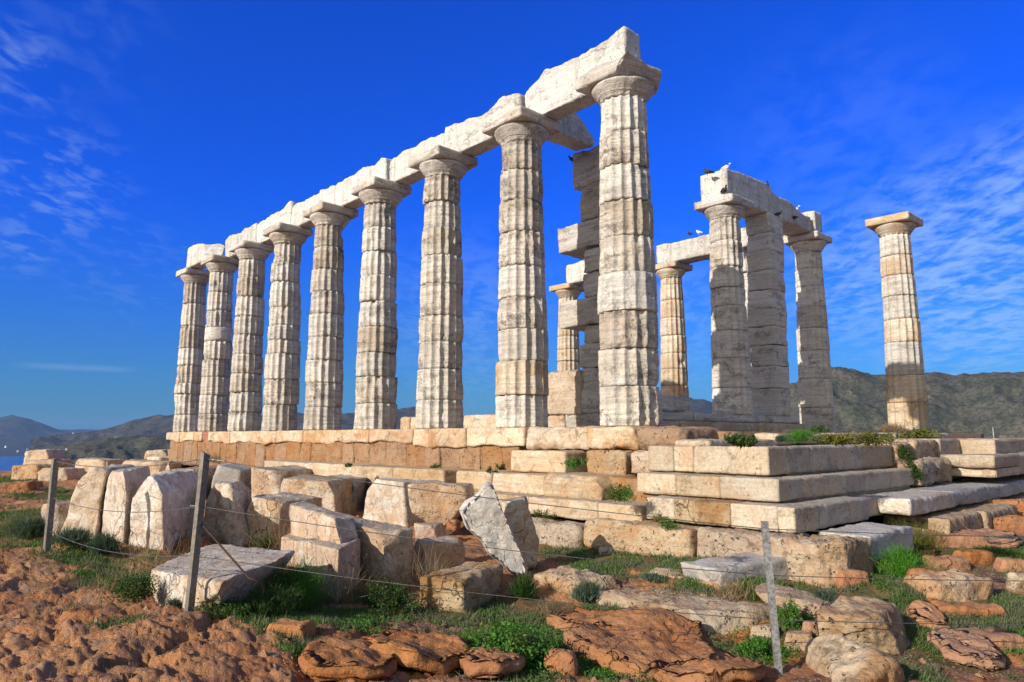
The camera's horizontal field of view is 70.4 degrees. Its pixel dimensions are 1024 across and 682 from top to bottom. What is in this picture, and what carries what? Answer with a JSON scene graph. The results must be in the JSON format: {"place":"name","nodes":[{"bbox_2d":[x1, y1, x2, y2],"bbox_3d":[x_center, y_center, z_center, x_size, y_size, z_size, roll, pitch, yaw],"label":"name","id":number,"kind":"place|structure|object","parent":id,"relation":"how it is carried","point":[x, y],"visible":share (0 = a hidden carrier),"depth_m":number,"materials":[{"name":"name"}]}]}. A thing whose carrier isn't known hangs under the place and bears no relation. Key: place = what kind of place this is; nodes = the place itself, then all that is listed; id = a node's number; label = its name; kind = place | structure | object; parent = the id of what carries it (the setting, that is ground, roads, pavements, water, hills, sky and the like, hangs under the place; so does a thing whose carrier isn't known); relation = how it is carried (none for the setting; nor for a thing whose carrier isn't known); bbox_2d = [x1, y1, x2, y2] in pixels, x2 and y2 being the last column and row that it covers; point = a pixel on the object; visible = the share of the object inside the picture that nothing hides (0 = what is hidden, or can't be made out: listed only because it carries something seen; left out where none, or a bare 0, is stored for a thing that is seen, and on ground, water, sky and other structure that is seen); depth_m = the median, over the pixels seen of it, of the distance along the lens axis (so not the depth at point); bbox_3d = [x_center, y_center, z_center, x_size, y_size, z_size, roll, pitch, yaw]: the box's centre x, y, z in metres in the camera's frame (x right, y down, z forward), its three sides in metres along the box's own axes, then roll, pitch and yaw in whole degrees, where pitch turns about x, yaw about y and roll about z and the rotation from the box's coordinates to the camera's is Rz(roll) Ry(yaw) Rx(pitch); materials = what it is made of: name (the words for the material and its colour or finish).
{"place":"outdoors","nodes":[
{"label":"outdoors","id":0,"kind":"place"},
{"bbox_2d":[0,415,96,455],"bbox_3d":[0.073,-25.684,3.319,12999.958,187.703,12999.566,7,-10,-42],"label":"hills","id":1,"kind":"structure","parent":0,"point":[17,433],"depth_m":3039.26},
{"bbox_2d":[52,436,170,467],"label":"hills","id":2,"kind":"structure","parent":0,"point":[131,447],"depth_m":484.10,"materials":[{"name":"stone"}]},
{"bbox_2d":[30,399,711,449],"bbox_3d":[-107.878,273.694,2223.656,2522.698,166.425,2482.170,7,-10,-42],"label":"hills","id":3,"kind":"structure","parent":0,"point":[159,425],"depth_m":1611.22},
{"bbox_2d":[0,470,1023,681],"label":"ground","id":4,"kind":"structure","parent":0,"point":[34,647],"depth_m":5.53,"materials":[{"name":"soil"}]},
{"bbox_2d":[3,513,59,539],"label":"shrub","id":5,"kind":"object","parent":4,"relation":"on","point":[31,532],"visible":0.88,"depth_m":9.76,"materials":[{"name":"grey plant"}]},
{"bbox_2d":[11,464,65,479],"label":"fallen block","id":6,"kind":"object","parent":4,"relation":"on","point":[21,472],"depth_m":22.04,"materials":[{"name":"stone"}]},
{"bbox_2d":[37,467,85,480],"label":"fallen block","id":7,"kind":"object","parent":4,"relation":"on","point":[64,473],"depth_m":21.51,"materials":[{"name":"stone"}]},
{"bbox_2d":[52,524,95,545],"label":"shrub","id":8,"kind":"object","parent":4,"relation":"on","point":[79,535],"visible":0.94,"depth_m":8.81,"materials":[{"name":"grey plant"}]},
{"bbox_2d":[61,464,133,538],"bbox_3d":[-6.157,2.382,10.810,0.699,1.085,1.481,1,-8,-9],"label":"fallen block","id":9,"kind":"object","parent":4,"relation":"on","point":[90,490],"depth_m":10.23,"materials":[{"name":"white stone"}]},
{"bbox_2d":[83,528,126,555],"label":"shrub","id":10,"kind":"object","parent":4,"relation":"on","point":[107,542],"visible":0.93,"depth_m":8.76,"materials":[{"name":"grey plant"}]},
{"bbox_2d":[102,466,150,544],"bbox_3d":[-5.643,2.410,10.688,0.471,1.092,2.512,2,-8,-16],"label":"fallen block","id":11,"kind":"object","parent":4,"relation":"on","point":[123,486],"depth_m":9.90,"materials":[{"name":"white stone"}]},
{"bbox_2d":[101,568,160,602],"bbox_3d":[-3.396,2.193,6.462,0.496,0.342,0.522,1,-8,-8],"label":"weed","id":12,"kind":"object","parent":4,"relation":"on","point":[138,588],"visible":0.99,"depth_m":6.44,"materials":[{"name":"green plant"}]},
{"bbox_2d":[129,469,197,549],"bbox_3d":[-4.776,2.358,10.056,0.572,1.102,1.929,1,-8,-7],"label":"fallen block","id":13,"kind":"object","parent":4,"relation":"on","point":[172,490],"depth_m":9.38,"materials":[{"name":"white stone"}]},
{"bbox_2d":[151,544,294,607],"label":"fallen slab","id":14,"kind":"structure","parent":4,"relation":"on","point":[221,581],"depth_m":6.53,"materials":[{"name":"white stone"}]},
{"bbox_2d":[202,480,251,546],"bbox_3d":[-4.145,2.543,10.652,1.172,0.985,0.696,-5,-9,31],"label":"fallen block","id":15,"kind":"object","parent":4,"relation":"on","point":[234,496],"depth_m":10.30,"materials":[{"name":"stone"}]},
{"bbox_2d":[195,597,260,620],"bbox_3d":[-2.341,2.190,5.873,0.582,0.252,0.465,0,-8,0],"label":"weed","id":16,"kind":"object","parent":4,"relation":"on","point":[228,609],"visible":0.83,"depth_m":5.84,"materials":[{"name":"green plant"}]},
{"bbox_2d":[211,463,251,492],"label":"fallen block","id":17,"kind":"object","parent":4,"relation":"on","point":[230,472],"depth_m":15.59,"materials":[{"name":"grey stone"}]},
{"bbox_2d":[236,578,307,618],"bbox_3d":[-2.000,2.180,6.010,0.557,0.432,0.702,0,-8,2],"label":"fennel bush","id":18,"kind":"object","parent":4,"relation":"on","point":[278,600],"visible":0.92,"depth_m":6.02,"materials":[{"name":"green plant"}]},
{"bbox_2d":[251,465,311,497],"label":"fallen block","id":19,"kind":"object","parent":4,"relation":"on","point":[265,481],"depth_m":15.49,"materials":[{"name":"stone"}]},
{"bbox_2d":[246,492,321,547],"bbox_3d":[-3.349,2.654,10.695,0.558,0.802,1.000,-4,-8,27],"label":"fallen block","id":20,"kind":"object","parent":4,"relation":"on","point":[282,501],"depth_m":10.35,"materials":[{"name":"stone"}]},
{"bbox_2d":[265,618,315,640],"bbox_3d":[-1.684,2.227,5.494,0.377,0.222,0.240,-1,-8,6],"label":"rock","id":21,"kind":"object","parent":4,"relation":"on","point":[301,628],"visible":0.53,"depth_m":5.42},
{"bbox_2d":[248,553,351,610],"bbox_3d":[-2.111,2.353,6.955,1.078,0.663,1.095,7,-10,-42],"label":"fennel bush","id":22,"kind":"object","parent":4,"relation":"on","point":[304,579],"visible":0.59,"depth_m":6.85,"materials":[{"name":"green plant"}]},
{"bbox_2d":[281,474,356,514],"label":"fallen block","id":23,"kind":"object","parent":4,"relation":"on","point":[335,494],"depth_m":13.19,"materials":[{"name":"stone"}]},
{"bbox_2d":[281,501,359,602],"bbox_3d":[-2.312,2.452,8.657,0.483,0.854,3.119,4,-9,-30],"label":"fallen block","id":24,"kind":"object","parent":4,"relation":"on","point":[328,546],"depth_m":8.09,"materials":[{"name":"stone"}]},
{"bbox_2d":[311,548,383,606],"bbox_3d":[-1.587,2.304,7.272,1.222,0.617,0.871,7,-10,-42],"label":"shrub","id":25,"kind":"object","parent":4,"relation":"on","point":[346,597],"visible":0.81,"depth_m":7.23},
{"bbox_2d":[298,637,397,681],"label":"bedrock","id":26,"kind":"structure","parent":4,"relation":"on","point":[333,659],"depth_m":4.69,"materials":[{"name":"stone"}]},
{"bbox_2d":[329,474,369,509],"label":"fallen block","id":27,"kind":"object","parent":4,"relation":"on","point":[359,491],"depth_m":14.42,"materials":[{"name":"grey stone"}]},
{"bbox_2d":[332,511,412,585],"bbox_3d":[-1.888,2.473,8.658,1.780,0.749,0.450,-7,-10,44],"label":"fallen block","id":28,"kind":"object","parent":4,"relation":"on","point":[381,547],"depth_m":8.11,"materials":[{"name":"stone"}]},
{"bbox_2d":[363,478,424,526],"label":"fallen block","id":29,"kind":"object","parent":4,"relation":"on","point":[387,504],"depth_m":12.26,"materials":[{"name":"white stone"}]},
{"bbox_2d":[368,577,422,616],"bbox_3d":[-1.102,2.410,6.811,0.494,0.370,0.506,7,-10,-42],"label":"weed","id":30,"kind":"object","parent":4,"relation":"on","point":[396,600],"visible":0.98,"depth_m":6.79,"materials":[{"name":"green plant"}]},
{"bbox_2d":[360,629,470,675],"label":"bedrock","id":31,"kind":"structure","parent":4,"relation":"on","point":[434,653],"depth_m":5.12,"materials":[{"name":"stone"}]},
{"bbox_2d":[414,522,446,540],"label":"fallen block","id":32,"kind":"object","parent":4,"relation":"on","point":[433,529],"depth_m":10.23,"materials":[{"name":"stone"}]},
{"bbox_2d":[415,536,464,574],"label":"fallen block","id":33,"kind":"object","parent":4,"relation":"on","point":[453,555],"depth_m":8.58,"materials":[{"name":"stone"}]},
{"bbox_2d":[408,480,474,526],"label":"fallen block","id":34,"kind":"object","parent":4,"relation":"on","point":[431,506],"depth_m":10.88,"materials":[{"name":"stone"}]},
{"bbox_2d":[419,561,502,612],"bbox_3d":[-0.481,2.561,7.513,0.553,0.451,1.059,-3,-8,23],"label":"fallen block","id":35,"kind":"object","parent":4,"relation":"on","point":[485,577],"depth_m":7.16,"materials":[{"name":"stone"}]},
{"bbox_2d":[455,646,525,677],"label":"bedrock","id":36,"kind":"structure","parent":4,"relation":"on","point":[495,663],"depth_m":5.04,"materials":[{"name":"stone"}]},
{"bbox_2d":[459,482,526,577],"bbox_3d":[-0.211,2.126,8.139,0.760,1.080,0.181,1,-8,-8],"label":"leaning slab","id":37,"kind":"object","parent":4,"relation":"on","point":[485,522],"depth_m":8.07,"materials":[{"name":"stone"}]},
{"bbox_2d":[0,450,1023,674],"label":"wire fence","id":38,"kind":"object","parent":4,"relation":"on","point":[205,459],"visible":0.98,"depth_m":5.78,"materials":[{"name":"metal"}]},
{"bbox_2d":[464,618,562,680],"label":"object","id":39,"kind":"object","parent":4,"relation":"on","point":[519,640],"visible":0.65,"depth_m":5.37,"materials":[{"name":"green plant"}]},
{"bbox_2d":[500,496,539,568],"bbox_3d":[0.082,2.255,8.574,0.465,0.828,0.250,2,-8,-12],"label":"leaning slab","id":40,"kind":"object","parent":4,"relation":"on","point":[520,521],"depth_m":8.48,"materials":[{"name":"stone"}]},
{"bbox_2d":[505,571,544,597],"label":"weed","id":41,"kind":"object","parent":4,"relation":"on","point":[522,587],"visible":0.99,"depth_m":7.40,"materials":[{"name":"green plant"}]},
{"bbox_2d":[470,514,586,547],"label":"footing slab","id":42,"kind":"structure","parent":4,"relation":"on","point":[552,531],"depth_m":9.90,"materials":[{"name":"stone"}]},
{"bbox_2d":[543,648,579,675],"bbox_3d":[0.366,2.395,5.327,0.267,0.262,0.191,-1,-8,8],"label":"rock","id":43,"kind":"object","parent":4,"relation":"on","point":[565,661],"visible":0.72,"depth_m":5.26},
{"bbox_2d":[534,565,615,599],"bbox_3d":[0.670,2.620,7.781,0.619,0.351,0.868,4,-9,-30],"label":"pitted slab","id":44,"kind":"object","parent":4,"relation":"on","point":[561,579],"depth_m":7.64,"materials":[{"name":"stone"}]},
{"bbox_2d":[129,425,1023,535],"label":"temple platform","id":45,"kind":"structure","parent":4,"relation":"on","point":[708,475],"depth_m":10.87,"materials":[{"name":"stone"}]},
{"bbox_2d":[173,267,209,431],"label":"doric column","id":46,"kind":"structure","parent":45,"relation":"on","point":[187,388],"depth_m":26.38,"materials":[{"name":"stone"}]},
{"bbox_2d":[186,244,224,268],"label":"architrave beam","id":47,"kind":"structure","parent":46,"relation":"on","point":[196,253],"depth_m":25.79,"materials":[{"name":"stone"}]},
{"bbox_2d":[198,254,238,431],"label":"doric column","id":48,"kind":"structure","parent":45,"relation":"on","point":[214,399],"depth_m":24.56,"materials":[{"name":"stone"}]},
{"bbox_2d":[227,240,274,430],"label":"doric column","id":49,"kind":"structure","parent":45,"relation":"on","point":[245,409],"depth_m":22.74,"materials":[{"name":"stone"}]},
{"bbox_2d":[225,223,258,257],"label":"architrave beam","id":50,"kind":"structure","parent":49,"relation":"on","point":[249,233],"depth_m":24.38,"materials":[{"name":"stone"}]},
{"bbox_2d":[261,222,312,430],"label":"doric column","id":51,"kind":"structure","parent":45,"relation":"on","point":[281,392],"depth_m":20.89,"materials":[{"name":"stone"}]},
{"bbox_2d":[256,201,295,244],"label":"architrave beam","id":52,"kind":"structure","parent":51,"relation":"on","point":[284,215],"depth_m":22.53,"materials":[{"name":"stone"}]},
{"bbox_2d":[291,193,319,228],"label":"architrave beam","id":53,"kind":"structure","parent":51,"relation":"on","point":[298,218],"depth_m":21.17,"materials":[{"name":"stone"}]},
{"bbox_2d":[303,201,358,429],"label":"doric column","id":54,"kind":"structure","parent":45,"relation":"on","point":[324,375],"depth_m":19.04,"materials":[{"name":"stone"}]},
{"bbox_2d":[351,176,411,429],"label":"doric column","id":55,"kind":"structure","parent":45,"relation":"on","point":[381,199],"depth_m":17.21,"materials":[{"name":"stone"}]},
{"bbox_2d":[319,158,391,208],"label":"architrave beam","id":56,"kind":"structure","parent":55,"relation":"on","point":[339,193],"depth_m":19.18,"materials":[{"name":"stone"}]},
{"bbox_2d":[408,145,477,428],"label":"doric column","id":57,"kind":"structure","parent":45,"relation":"on","point":[439,389],"depth_m":15.38,"materials":[{"name":"stone"}]},
{"bbox_2d":[389,133,444,185],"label":"architrave beam","id":58,"kind":"structure","parent":57,"relation":"on","point":[400,171],"depth_m":17.25,"materials":[{"name":"stone"}]},
{"bbox_2d":[482,105,560,427],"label":"doric column","id":59,"kind":"structure","parent":45,"relation":"on","point":[520,134],"depth_m":13.54,"materials":[{"name":"stone"}]},
{"bbox_2d":[444,93,525,156],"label":"architrave beam","id":60,"kind":"structure","parent":59,"relation":"on","point":[468,137],"depth_m":15.46,"materials":[{"name":"stone"}]},
{"bbox_2d":[546,113,594,150],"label":"architrave beam","id":61,"kind":"structure","parent":59,"relation":"on","point":[574,134],"depth_m":15.17,"materials":[{"name":"stone"}]},
{"bbox_2d":[525,26,640,120],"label":"architrave beam","id":62,"kind":"structure","parent":59,"relation":"on","point":[553,93],"depth_m":13.45,"materials":[{"name":"stone"}]},
{"bbox_2d":[548,415,565,427],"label":"wall block","id":63,"kind":"structure","parent":45,"relation":"on","point":[556,421],"depth_m":15.45,"materials":[{"name":"stone"}]},
{"bbox_2d":[547,370,583,414],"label":"wall block","id":64,"kind":"structure","parent":63,"relation":"on","point":[565,391],"depth_m":15.28,"materials":[{"name":"stone"}]},
{"bbox_2d":[549,283,583,370],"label":"doric column","id":65,"kind":"structure","parent":45,"relation":"on","point":[568,356],"depth_m":29.21,"materials":[{"name":"stone"}]},
{"bbox_2d":[558,144,599,427],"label":"square pillar","id":66,"kind":"structure","parent":45,"relation":"on","point":[580,241],"depth_m":15.21,"materials":[{"name":"stone"}]},
{"bbox_2d":[575,51,662,425],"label":"doric column","id":67,"kind":"structure","parent":45,"relation":"on","point":[622,90],"depth_m":11.70,"materials":[{"name":"stone"}]},
{"bbox_2d":[655,261,692,412],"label":"doric column","id":68,"kind":"structure","parent":45,"relation":"on","point":[674,371],"depth_m":25.52,"materials":[{"name":"stone"}]},
{"bbox_2d":[656,234,710,263],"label":"architrave beam","id":69,"kind":"structure","parent":68,"relation":"on","point":[690,251],"depth_m":25.31,"materials":[{"name":"stone"}]},
{"bbox_2d":[662,412,804,431],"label":"porch sill","id":70,"kind":"structure","parent":45,"relation":"on","point":[732,422],"depth_m":17.45,"materials":[{"name":"stone"}]},
{"bbox_2d":[694,193,754,414],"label":"doric column","id":71,"kind":"structure","parent":70,"relation":"on","point":[731,369],"depth_m":18.45,"materials":[{"name":"stone"}]},
{"bbox_2d":[700,169,772,218],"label":"architrave beam","id":72,"kind":"structure","parent":71,"relation":"on","point":[758,193],"depth_m":19.14,"materials":[{"name":"stone"}]},
{"bbox_2d":[743,212,791,416],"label":"square pillar","id":73,"kind":"structure","parent":70,"relation":"on","point":[763,271],"depth_m":19.79,"materials":[{"name":"stone"}]},
{"bbox_2d":[771,192,810,235],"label":"architrave beam","id":74,"kind":"structure","parent":73,"relation":"on","point":[801,224],"depth_m":21.16,"materials":[{"name":"stone"}]},
{"bbox_2d":[783,230,835,428],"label":"doric column","id":75,"kind":"structure","parent":45,"relation":"on","point":[815,397],"depth_m":21.77,"materials":[{"name":"stone"}]},
{"bbox_2d":[844,429,900,448],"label":"weed","id":76,"kind":"object","parent":45,"relation":"on","point":[868,438],"visible":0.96,"depth_m":7.02,"materials":[{"name":"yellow plant"}]},
{"bbox_2d":[865,211,929,430],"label":"doric column","id":77,"kind":"structure","parent":45,"relation":"on","point":[906,394],"depth_m":19.95,"materials":[{"name":"stone"}]},
{"bbox_2d":[245,572,908,681],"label":"clover","id":78,"kind":"object","parent":4,"relation":"on","point":[782,648],"visible":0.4,"depth_m":6.02,"materials":[{"name":"green plant"}]},
{"bbox_2d":[546,607,614,631],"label":"bedrock","id":79,"kind":"structure","parent":4,"relation":"on","point":[561,621],"depth_m":6.41,"materials":[{"name":"stone"}]},
{"bbox_2d":[564,577,605,602],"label":"shrub","id":80,"kind":"object","parent":4,"relation":"on","point":[585,592],"visible":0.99,"depth_m":7.21,"materials":[{"name":"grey plant"}]},
{"bbox_2d":[563,606,719,680],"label":"bedrock","id":81,"kind":"structure","parent":4,"relation":"on","point":[640,643],"depth_m":5.77,"materials":[{"name":"stone"}]},
{"bbox_2d":[583,516,714,557],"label":"footing slab","id":82,"kind":"structure","parent":4,"relation":"on","point":[644,537],"depth_m":9.00,"materials":[{"name":"stone"}]},
{"bbox_2d":[595,588,768,634],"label":"pitted slab","id":83,"kind":"structure","parent":4,"relation":"on","point":[686,602],"depth_m":6.60,"materials":[{"name":"stone"}]},
{"bbox_2d":[651,649,766,681],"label":"bedrock","id":84,"kind":"structure","parent":4,"relation":"on","point":[727,667],"depth_m":5.16,"materials":[{"name":"stone"}]},
{"bbox_2d":[680,552,788,585],"bbox_3d":[2.401,2.396,7.549,1.258,0.293,0.526,4,-9,-29],"label":"broken slab","id":85,"kind":"object","parent":4,"relation":"on","point":[749,562],"depth_m":7.33,"materials":[{"name":"grey stone"}]},
{"bbox_2d":[697,526,809,557],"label":"footing slab","id":86,"kind":"structure","parent":4,"relation":"on","point":[722,541],"depth_m":8.12,"materials":[{"name":"stone"}]},
{"bbox_2d":[777,597,803,628],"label":"weed","id":87,"kind":"object","parent":4,"relation":"on","point":[791,612],"visible":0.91,"depth_m":6.28,"materials":[{"name":"green plant"}]},
{"bbox_2d":[754,583,830,619],"bbox_3d":[2.720,2.425,6.668,0.918,0.304,0.466,-3,-8,22],"label":"pitted slab","id":88,"kind":"object","parent":4,"relation":"on","point":[807,603],"depth_m":6.61,"materials":[{"name":"stone"}]},
{"bbox_2d":[784,630,813,650],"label":"rock","id":89,"kind":"object","parent":4,"relation":"on","point":[801,638],"visible":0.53,"depth_m":6.01,"materials":[{"name":"stone"}]},
{"bbox_2d":[781,534,873,587],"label":"footing slab","id":90,"kind":"structure","parent":4,"relation":"on","point":[828,555],"depth_m":7.37,"materials":[{"name":"stone"}]},
{"bbox_2d":[835,569,869,588],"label":"rock","id":91,"kind":"object","parent":4,"relation":"on","point":[853,574],"visible":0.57,"depth_m":7.15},
{"bbox_2d":[805,595,909,681],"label":"boulder","id":92,"kind":"object","parent":4,"relation":"on","point":[840,651],"visible":0.84,"depth_m":5.72,"materials":[{"name":"stone"}]},
{"bbox_2d":[817,522,913,561],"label":"footing slab","id":93,"kind":"structure","parent":4,"relation":"on","point":[871,528],"depth_m":8.18,"materials":[{"name":"stone"}]},
{"bbox_2d":[864,539,944,579],"bbox_3d":[3.962,2.243,7.403,0.760,0.501,0.813,7,-10,-42],"label":"fennel bush","id":94,"kind":"object","parent":4,"relation":"on","point":[896,564],"visible":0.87,"depth_m":7.34,"materials":[{"name":"green plant"}]},
{"bbox_2d":[876,516,962,551],"bbox_3d":[5.132,2.438,9.342,1.258,0.415,1.091,7,-10,-42],"label":"dry shrub","id":95,"kind":"object","parent":4,"relation":"on","point":[919,542],"visible":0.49,"depth_m":9.17,"materials":[{"name":"yellow plant"}]},
{"bbox_2d":[906,599,951,628],"bbox_3d":[3.703,2.450,6.460,0.406,0.217,0.397,7,-10,-42],"label":"rock","id":96,"kind":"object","parent":4,"relation":"on","point":[921,611],"visible":0.81,"depth_m":6.43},
{"bbox_2d":[922,555,970,570],"bbox_3d":[5.048,2.635,8.454,0.468,0.283,0.328,0,-8,-3],"label":"rock","id":97,"kind":"object","parent":4,"relation":"on","point":[961,563],"visible":0.52,"depth_m":8.33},
{"bbox_2d":[903,568,993,602],"bbox_3d":[4.196,2.419,7.040,0.819,0.389,0.573,2,-8,-15],"label":"rock","id":98,"kind":"object","parent":4,"relation":"on","point":[944,588],"visible":0.58,"depth_m":6.84,"materials":[{"name":"stone"}]},
{"bbox_2d":[924,530,988,547],"bbox_3d":[5.716,2.607,9.326,0.753,0.322,0.493,-1,-8,9],"label":"rock","id":99,"kind":"object","parent":4,"relation":"on","point":[967,541],"visible":0.49,"depth_m":9.14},
{"bbox_2d":[927,627,1005,671],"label":"bedrock","id":100,"kind":"structure","parent":4,"relation":"on","point":[983,652],"depth_m":5.72,"materials":[{"name":"stone"}]},
{"bbox_2d":[926,597,1006,617],"bbox_3d":[4.179,2.512,6.734,0.722,0.272,0.470,0,-8,4],"label":"rock","id":101,"kind":"object","parent":4,"relation":"on","point":[966,607],"visible":0.48,"depth_m":6.55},
{"bbox_2d":[952,549,995,565],"bbox_3d":[5.582,2.656,8.752,0.450,0.287,0.313,2,-8,-13],"label":"rock","id":102,"kind":"object","parent":4,"relation":"on","point":[979,557],"visible":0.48,"depth_m":8.62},
{"bbox_2d":[935,627,1023,652],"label":"rock","id":103,"kind":"object","parent":4,"relation":"on","point":[1000,638],"visible":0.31,"depth_m":5.95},
{"bbox_2d":[950,527,1022,548],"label":"rock","id":104,"kind":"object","parent":4,"relation":"on","point":[1012,542],"visible":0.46,"depth_m":9.29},
{"bbox_2d":[992,514,1023,530],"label":"rock","id":105,"kind":"object","parent":4,"relation":"on","point":[1015,522],"visible":0.59,"depth_m":10.22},
{"bbox_2d":[0,475,1023,681],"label":"grass","id":106,"kind":"structure","parent":0,"point":[1014,611],"depth_m":6.87,"materials":[{"name":"plant"}]},
{"bbox_2d":[0,0,1023,429],"label":"sky","id":107,"kind":"structure","parent":0,"point":[135,135],"materials":[{"name":"blue"}]},
{"bbox_2d":[789,367,1023,437],"bbox_3d":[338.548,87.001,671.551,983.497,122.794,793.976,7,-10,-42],"label":"hills","id":108,"kind":"structure","parent":0,"point":[984,403],"depth_m":491.54,"materials":[{"name":"stone"}]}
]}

